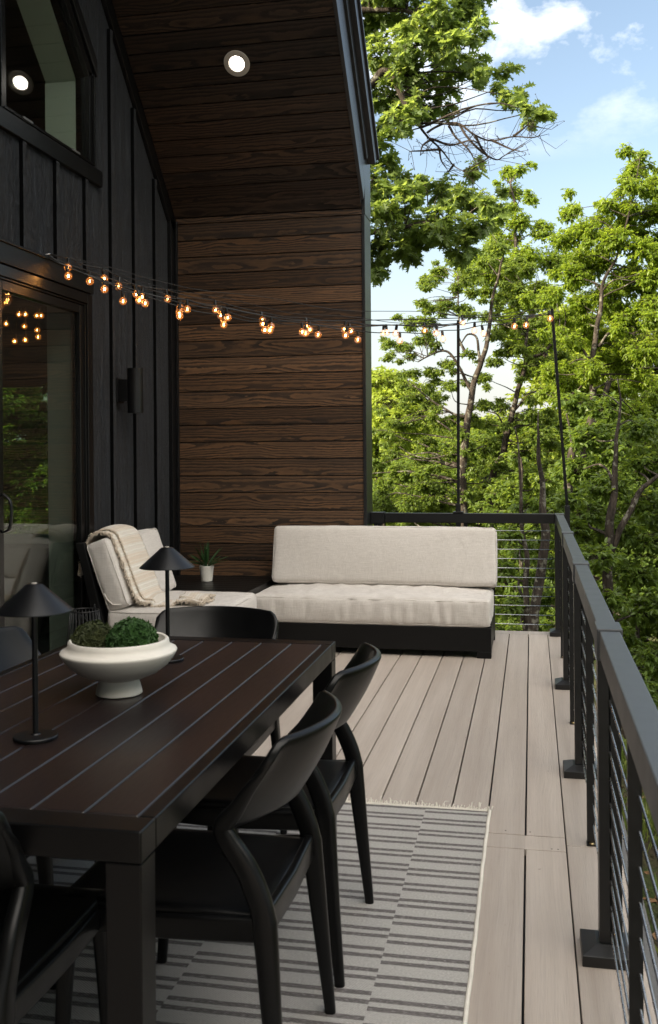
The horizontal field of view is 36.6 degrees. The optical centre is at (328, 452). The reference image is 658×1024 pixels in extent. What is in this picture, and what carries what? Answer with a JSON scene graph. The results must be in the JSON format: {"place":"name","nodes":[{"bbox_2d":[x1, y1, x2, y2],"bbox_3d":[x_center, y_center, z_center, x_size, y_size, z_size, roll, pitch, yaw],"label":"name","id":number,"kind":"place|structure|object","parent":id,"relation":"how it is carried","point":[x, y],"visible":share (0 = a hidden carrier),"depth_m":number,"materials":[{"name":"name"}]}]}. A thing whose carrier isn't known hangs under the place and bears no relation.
{"place":"outdoors","nodes":[
{"label":"outdoors","id":0,"kind":"place"},
{"bbox_2d":[363,0,657,419],"label":"sky","id":1,"kind":"structure","parent":0,"point":[594,63],"materials":[{"name":"blue"}]},
{"bbox_2d":[441,638,581,1023],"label":"deck base","id":2,"kind":"object","parent":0,"point":[523,968],"depth_m":3.85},
{"bbox_2d":[251,630,656,1023],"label":"deck","id":3,"kind":"structure","parent":2,"relation":"on","point":[408,707],"depth_m":4.19,"materials":[{"name":"beige wood"}]},
{"bbox_2d":[66,604,99,643],"bbox_3d":[-1.373,1.143,5.591,0.337,0.558,0.337,0,0,12],"label":"wire lantern","id":4,"kind":"object","parent":3,"relation":"on","point":[97,611],"visible":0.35,"depth_m":5.56,"materials":[{"name":"black metal"}]},
{"bbox_2d":[76,528,256,626],"bbox_3d":[-1.036,0.973,6.554,0.938,0.890,0.902,0,0,12],"label":"lounge chair","id":5,"kind":"object","parent":3,"relation":"on","point":[111,590],"visible":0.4,"depth_m":6.20,"materials":[{"name":"fabric"}]},
{"bbox_2d":[77,524,215,607],"bbox_3d":[-1.155,0.735,6.409,0.844,0.527,0.484,0,0,12],"label":"throw blanket","id":6,"kind":"object","parent":5,"relation":"on","point":[133,555],"visible":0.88,"depth_m":6.31,"materials":[{"name":"beige fabric"}]},
{"bbox_2d":[170,575,277,593],"bbox_3d":[-0.907,1.198,7.471,0.862,0.434,0.890,0,0,12],"label":"corner table","id":7,"kind":"object","parent":3,"relation":"on","point":[247,584],"visible":0.31,"depth_m":7.46,"materials":[{"name":"brown wood"}]},
{"bbox_2d":[189,541,227,581],"bbox_3d":[-0.914,0.829,7.586,0.328,0.309,0.325,0,0,-14],"label":"potted plant","id":8,"kind":"object","parent":7,"relation":"on","point":[206,572],"visible":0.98,"depth_m":7.56,"materials":[{"name":"green plant"}]},
{"bbox_2d":[17,796,493,1023],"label":"rug","id":9,"kind":"object","parent":3,"relation":"on","point":[409,937],"visible":0.27,"depth_m":2.83,"materials":[{"name":"grey fabric"}]},
{"bbox_2d":[25,855,55,989],"bbox_3d":[-1.057,1.008,2.479,0.600,0.827,0.516,0,0,12],"label":"dining chair","id":10,"kind":"object","parent":9,"relation":"on","point":[45,870],"visible":0.05,"depth_m":2.61,"materials":[{"name":"black wood"}]},
{"bbox_2d":[0,626,95,861],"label":"dining chair","id":11,"kind":"object","parent":9,"relation":"on","point":[15,645],"visible":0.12,"depth_m":3.38,"materials":[{"name":"black wood"}]},
{"bbox_2d":[0,811,106,1023],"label":"dining chair","id":12,"kind":"object","parent":9,"relation":"on","point":[48,933],"visible":0.97,"depth_m":1.91,"materials":[{"name":"black wood"}]},
{"bbox_2d":[0,636,336,1023],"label":"dining table","id":13,"kind":"object","parent":9,"relation":"on","point":[122,788],"visible":0.78,"depth_m":2.20,"materials":[{"name":"brown wood"}]},
{"bbox_2d":[0,582,72,744],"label":"table lamp","id":14,"kind":"object","parent":13,"relation":"on","point":[34,600],"visible":1,"depth_m":2.29,"materials":[{"name":"black metal"}]},
{"bbox_2d":[59,632,176,698],"bbox_3d":[-0.579,0.589,2.738,0.318,0.152,0.318,0,0,12],"label":"bowl","id":15,"kind":"object","parent":13,"relation":"on","point":[117,673],"visible":0.92,"depth_m":2.63,"materials":[{"name":"ceramic"}]},
{"bbox_2d":[68,619,111,647],"bbox_3d":[-0.651,0.534,2.752,0.142,0.140,0.142,0,0,12],"label":"moss ball","id":16,"kind":"object","parent":15,"relation":"in","point":[93,633],"visible":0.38,"depth_m":2.71,"materials":[{"name":"green plant"}]},
{"bbox_2d":[105,616,158,647],"bbox_3d":[-0.537,0.527,2.725,0.152,0.156,0.153,0,0,12],"label":"moss ball","id":17,"kind":"object","parent":15,"relation":"in","point":[131,632],"visible":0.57,"depth_m":2.68,"materials":[{"name":"green plant"}]},
{"bbox_2d":[139,546,194,663],"bbox_3d":[-0.515,0.482,3.166,0.174,0.364,0.174,0,0,12],"label":"table lamp","id":18,"kind":"object","parent":13,"relation":"on","point":[166,559],"visible":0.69,"depth_m":3.13,"materials":[{"name":"black metal"}]},
{"bbox_2d":[55,690,341,1023],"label":"dining chair","id":19,"kind":"object","parent":9,"relation":"on","point":[223,881],"visible":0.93,"depth_m":2.15,"materials":[{"name":"black wood"}]},
{"bbox_2d":[154,606,286,834],"bbox_3d":[-0.456,1.001,3.511,0.516,0.827,0.600,0,0,12],"label":"dining chair","id":20,"kind":"object","parent":9,"relation":"on","point":[224,622],"visible":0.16,"depth_m":3.74,"materials":[{"name":"black wood"}]},
{"bbox_2d":[157,643,381,987],"bbox_3d":[-0.143,1.000,2.913,0.600,0.827,0.516,0,0,12],"label":"dining chair","id":21,"kind":"object","parent":9,"relation":"on","point":[328,786],"visible":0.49,"depth_m":2.75,"materials":[{"name":"black wood"}]},
{"bbox_2d":[256,525,496,658],"bbox_3d":[0.356,0.978,7.264,1.718,0.855,0.798,0,0,12],"label":"sofa","id":22,"kind":"object","parent":3,"relation":"on","point":[408,587],"visible":0.91,"depth_m":7.18,"materials":[{"name":"fabric"}]},
{"bbox_2d":[370,512,554,624],"bbox_3d":[1.038,0.933,7.722,1.477,0.931,0.160,0,0,12],"label":"deck railing","id":23,"kind":"object","parent":3,"relation":"on","point":[379,518],"visible":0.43,"depth_m":7.66,"materials":[{"name":"metal"}]},
{"bbox_2d":[453,320,463,526],"bbox_3d":[1.001,-0.223,7.725,0.080,1.605,0.072,0,0,12],"label":"light pole","id":24,"kind":"object","parent":23,"relation":"attached to","point":[458,507],"visible":1,"depth_m":7.71,"materials":[{"name":"black metal"}]},
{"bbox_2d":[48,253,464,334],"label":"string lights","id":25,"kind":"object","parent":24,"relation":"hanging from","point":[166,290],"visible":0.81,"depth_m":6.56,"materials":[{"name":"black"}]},
{"bbox_2d":[550,513,657,1023],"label":"deck railing","id":26,"kind":"object","parent":3,"relation":"on","point":[587,628],"visible":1,"depth_m":2.76,"materials":[{"name":"black metal"}]},
{"bbox_2d":[550,308,569,526],"bbox_3d":[1.740,0.018,7.482,0.184,2.191,0.052,-1,0,-28],"label":"light pole","id":27,"kind":"object","parent":26,"relation":"attached to","point":[567,512],"visible":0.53,"depth_m":7.47,"materials":[{"name":"black metal"}]},
{"bbox_2d":[594,703,657,1009],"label":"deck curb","id":28,"kind":"structure","parent":2,"relation":"attached to","point":[649,963],"depth_m":2.95,"materials":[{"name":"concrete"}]},
{"bbox_2d":[594,635,657,956],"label":"ground","id":29,"kind":"structure","parent":0,"point":[652,858],"depth_m":6.53,"materials":[{"name":"green plant"}]},
{"bbox_2d":[0,0,378,654],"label":"house","id":30,"kind":"structure","parent":29,"relation":"on","point":[154,140],"depth_m":7.48,"materials":[{"name":"black wood"}]},
{"bbox_2d":[5,304,42,342],"bbox_3d":[-2.291,-1.050,7.813,0.586,0.392,0.052,0,0,12],"label":"chandelier","id":31,"kind":"object","parent":30,"relation":"hanging from","point":[23,315],"visible":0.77,"depth_m":7.83,"materials":[{"name":"gold"}]},
{"bbox_2d":[3,387,47,533],"bbox_3d":[-3.185,0.286,11.404,3.000,2.080,0.006,0,0,12],"label":"rear window pane","id":32,"kind":"structure","parent":30,"relation":"in","point":[25,461],"depth_m":11.47,"materials":[{"name":"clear glass"}]},
{"bbox_2d":[33,384,47,456],"bbox_3d":[-2.493,0.322,9.201,0.385,2.250,0.567,0,0,-2],"label":"indoor plant","id":33,"kind":"object","parent":30,"relation":"in","point":[43,407],"visible":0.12,"depth_m":9.16,"materials":[{"name":"green plant"}]},
{"bbox_2d":[0,264,94,650],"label":"sliding door","id":34,"kind":"structure","parent":30,"relation":"in","point":[69,310],"depth_m":6.45,"materials":[{"name":"brown metal"}]},
{"bbox_2d":[0,0,95,165],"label":"gable window","id":35,"kind":"structure","parent":30,"relation":"in","point":[51,25],"depth_m":6.46,"materials":[{"name":"brown metal"}]},
{"bbox_2d":[47,396,48,533],"bbox_3d":[-3.184,0.336,11.407,3.000,2.180,0.060,0,0,12],"label":"rear window frame","id":36,"kind":"structure","parent":30,"relation":"in","point":[47,396],"depth_m":11.38,"materials":[{"name":"brown metal"}]},
{"bbox_2d":[116,368,142,412],"bbox_3d":[-1.386,-0.427,6.914,0.190,0.310,0.120,0,0,12],"label":"wall sconce","id":37,"kind":"object","parent":30,"relation":"attached to","point":[129,390],"depth_m":6.87,"materials":[{"name":"black metal"}]},
{"bbox_2d":[224,50,249,76],"bbox_3d":[-0.650,-2.738,7.003,0.188,0.188,0.009,0,45,12],"label":"recessed light","id":38,"kind":"object","parent":30,"relation":"attached to","point":[237,63],"visible":1,"depth_m":7.00,"materials":[{"name":"white plastic"}]},
{"bbox_3d":[-1.674,-1.177,5.888,0.050,0.025,0.045,0,0,12],"label":"wall hook","id":39,"kind":"object","parent":30,"relation":"attached to","visible":0},
{"bbox_2d":[47,253,551,340],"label":"string lights","id":40,"kind":"object","parent":39,"relation":"hanging from","point":[186,303],"visible":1,"depth_m":6.53,"materials":[{"name":"orange"}]},
{"bbox_2d":[372,479,421,525],"bbox_3d":[1.594,3.939,24.547,2.232,6.734,2.035,0,0,12],"label":"bush","id":41,"kind":"object","parent":29,"relation":"on","point":[396,488],"visible":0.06,"depth_m":24.08,"materials":[{"name":"green plant"}]},
{"bbox_2d":[371,365,447,481],"bbox_3d":[1.567,4.014,34.547,8.699,14.215,8.180,-1,0,-37],"label":"woodland tree","id":42,"kind":"object","parent":29,"relation":"on","point":[385,393],"visible":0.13,"depth_m":33.24,"materials":[{"name":"green plant"}]},
{"bbox_2d":[372,408,455,483],"bbox_3d":[3.136,4.458,39.943,8.394,13.716,7.892,0,0,34],"label":"woodland tree","id":43,"kind":"object","parent":29,"relation":"on","point":[438,434],"visible":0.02,"depth_m":39.00,"materials":[{"name":"green plant"}]},
{"bbox_2d":[381,453,456,525],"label":"woodland tree","id":44,"kind":"object","parent":29,"relation":"on","point":[406,461],"visible":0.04,"depth_m":30.63,"materials":[{"name":"green plant"}]},
{"bbox_2d":[397,494,475,526],"bbox_3d":[2.876,4.291,25.314,2.561,6.567,2.109,0,0,12],"label":"bush","id":45,"kind":"object","parent":29,"relation":"on","point":[414,524],"visible":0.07,"depth_m":24.92,"materials":[{"name":"green plant"}]},
{"bbox_2d":[405,433,472,523],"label":"woodland tree","id":46,"kind":"object","parent":29,"relation":"on","point":[441,443],"depth_m":31.11,"materials":[{"name":"green plant"}]},
{"bbox_2d":[372,236,511,526],"bbox_3d":[2.176,0.821,21.668,3.691,11.315,2.818,0,0,12],"label":"hardwood tree","id":47,"kind":"object","parent":29,"relation":"on","point":[497,247],"visible":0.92,"depth_m":21.13,"materials":[{"name":"green plant"}]},
{"bbox_2d":[361,0,565,288],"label":"oak tree","id":48,"kind":"object","parent":29,"relation":"on","point":[398,70],"visible":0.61,"depth_m":12.57,"materials":[{"name":"green plant"}]},
{"bbox_2d":[428,480,516,553],"bbox_3d":[3.516,3.772,23.148,1.997,6.445,1.944,0,0,28],"label":"bush","id":49,"kind":"object","parent":29,"relation":"on","point":[479,499],"visible":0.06,"depth_m":22.85,"materials":[{"name":"green plant"}]},
{"bbox_2d":[445,416,552,624],"bbox_3d":[5.402,4.294,29.730,5.706,10.718,6.363,0,0,-12],"label":"woodland tree","id":50,"kind":"object","parent":29,"relation":"on","point":[489,433],"visible":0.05,"depth_m":29.01,"materials":[{"name":"green plant"}]},
{"bbox_2d":[467,443,560,630],"bbox_3d":[3.552,2.764,19.070,1.811,5.875,1.633,0,0,12],"label":"bush","id":51,"kind":"object","parent":29,"relation":"on","point":[507,491],"visible":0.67,"depth_m":18.88,"materials":[{"name":"green plant"}]},
{"bbox_2d":[468,253,583,606],"bbox_3d":[4.412,1.157,22.233,2.566,11.286,2.834,0,0,12],"label":"hardwood tree","id":52,"kind":"object","parent":29,"relation":"on","point":[514,271],"visible":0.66,"depth_m":21.57,"materials":[{"name":"green plant"}]},
{"bbox_2d":[476,410,577,637],"bbox_3d":[3.038,1.960,15.394,1.649,5.117,2.575,0,0,12],"label":"twin trunk tree","id":53,"kind":"object","parent":29,"relation":"on","point":[528,505],"visible":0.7,"depth_m":14.95,"materials":[{"name":"green plant"}]},
{"bbox_2d":[499,579,554,631],"bbox_3d":[4.024,3.672,17.854,1.684,3.414,1.220,0,0,38],"label":"bush","id":54,"kind":"object","parent":29,"relation":"on","point":[517,593],"visible":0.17,"depth_m":17.87,"materials":[{"name":"green plant"}]},
{"bbox_2d":[487,410,595,661],"bbox_3d":[6.251,4.038,28.115,6.297,10.607,5.646,0,0,41],"label":"woodland tree","id":55,"kind":"object","parent":29,"relation":"on","point":[526,428],"visible":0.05,"depth_m":27.34,"materials":[{"name":"green plant"}]},
{"bbox_2d":[428,161,657,461],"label":"hardwood tree","id":56,"kind":"object","parent":29,"relation":"on","point":[517,224],"visible":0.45,"depth_m":23.53,"materials":[{"name":"green plant"}]},
{"bbox_2d":[448,304,657,617],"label":"woodland tree","id":57,"kind":"object","parent":29,"relation":"on","point":[534,381],"visible":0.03,"depth_m":28.09,"materials":[{"name":"green plant"}]},
{"bbox_2d":[495,407,655,638],"bbox_3d":[7.105,4.040,28.942,7.351,11.403,6.754,-1,0,-28],"label":"woodland tree","id":58,"kind":"object","parent":29,"relation":"on","point":[574,421],"depth_m":27.89,"materials":[{"name":"green plant"}]},
{"bbox_2d":[496,413,657,742],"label":"woodland tree","id":59,"kind":"object","parent":29,"relation":"on","point":[581,421],"visible":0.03,"depth_m":25.81,"materials":[{"name":"green plant"}]},
{"bbox_2d":[505,460,657,664],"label":"woodland tree","id":60,"kind":"object","parent":29,"relation":"on","point":[636,484],"visible":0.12,"depth_m":19.69,"materials":[{"name":"green plant"}]},
{"bbox_2d":[509,327,657,669],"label":"woodland tree","id":61,"kind":"object","parent":29,"relation":"on","point":[625,396],"visible":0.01,"depth_m":28.81,"materials":[{"name":"green plant"}]},
{"bbox_2d":[516,142,657,604],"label":"hardwood tree","id":62,"kind":"object","parent":29,"relation":"on","point":[587,267],"visible":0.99,"depth_m":18.55,"materials":[{"name":"green plant"}]},
{"bbox_2d":[546,375,657,697],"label":"forked tree","id":63,"kind":"object","parent":29,"relation":"on","point":[613,532],"visible":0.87,"depth_m":15.40,"materials":[{"name":"green plant"}]},
{"bbox_2d":[553,402,657,636],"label":"woodland tree","id":64,"kind":"object","parent":29,"relation":"on","point":[647,476],"visible":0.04,"depth_m":23.38,"materials":[{"name":"green plant"}]},
{"bbox_2d":[595,527,657,669],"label":"bush","id":65,"kind":"object","parent":29,"relation":"on","point":[650,562],"visible":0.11,"depth_m":19.15,"materials":[{"name":"green plant"}]},
{"bbox_2d":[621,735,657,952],"bbox_3d":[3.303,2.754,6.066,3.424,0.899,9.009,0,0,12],"label":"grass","id":66,"kind":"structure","parent":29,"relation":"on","point":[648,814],"depth_m":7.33,"materials":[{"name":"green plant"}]},
{"bbox_2d":[640,671,657,709],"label":"bush","id":67,"kind":"object","parent":29,"relation":"on","point":[651,689],"visible":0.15,"depth_m":14.41,"materials":[{"name":"green plant"}]},
{"bbox_2d":[622,769,657,938],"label":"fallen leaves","id":68,"kind":"object","parent":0,"point":[651,900],"visible":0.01,"depth_m":5.99,"materials":[{"name":"green plant"}]}
]}

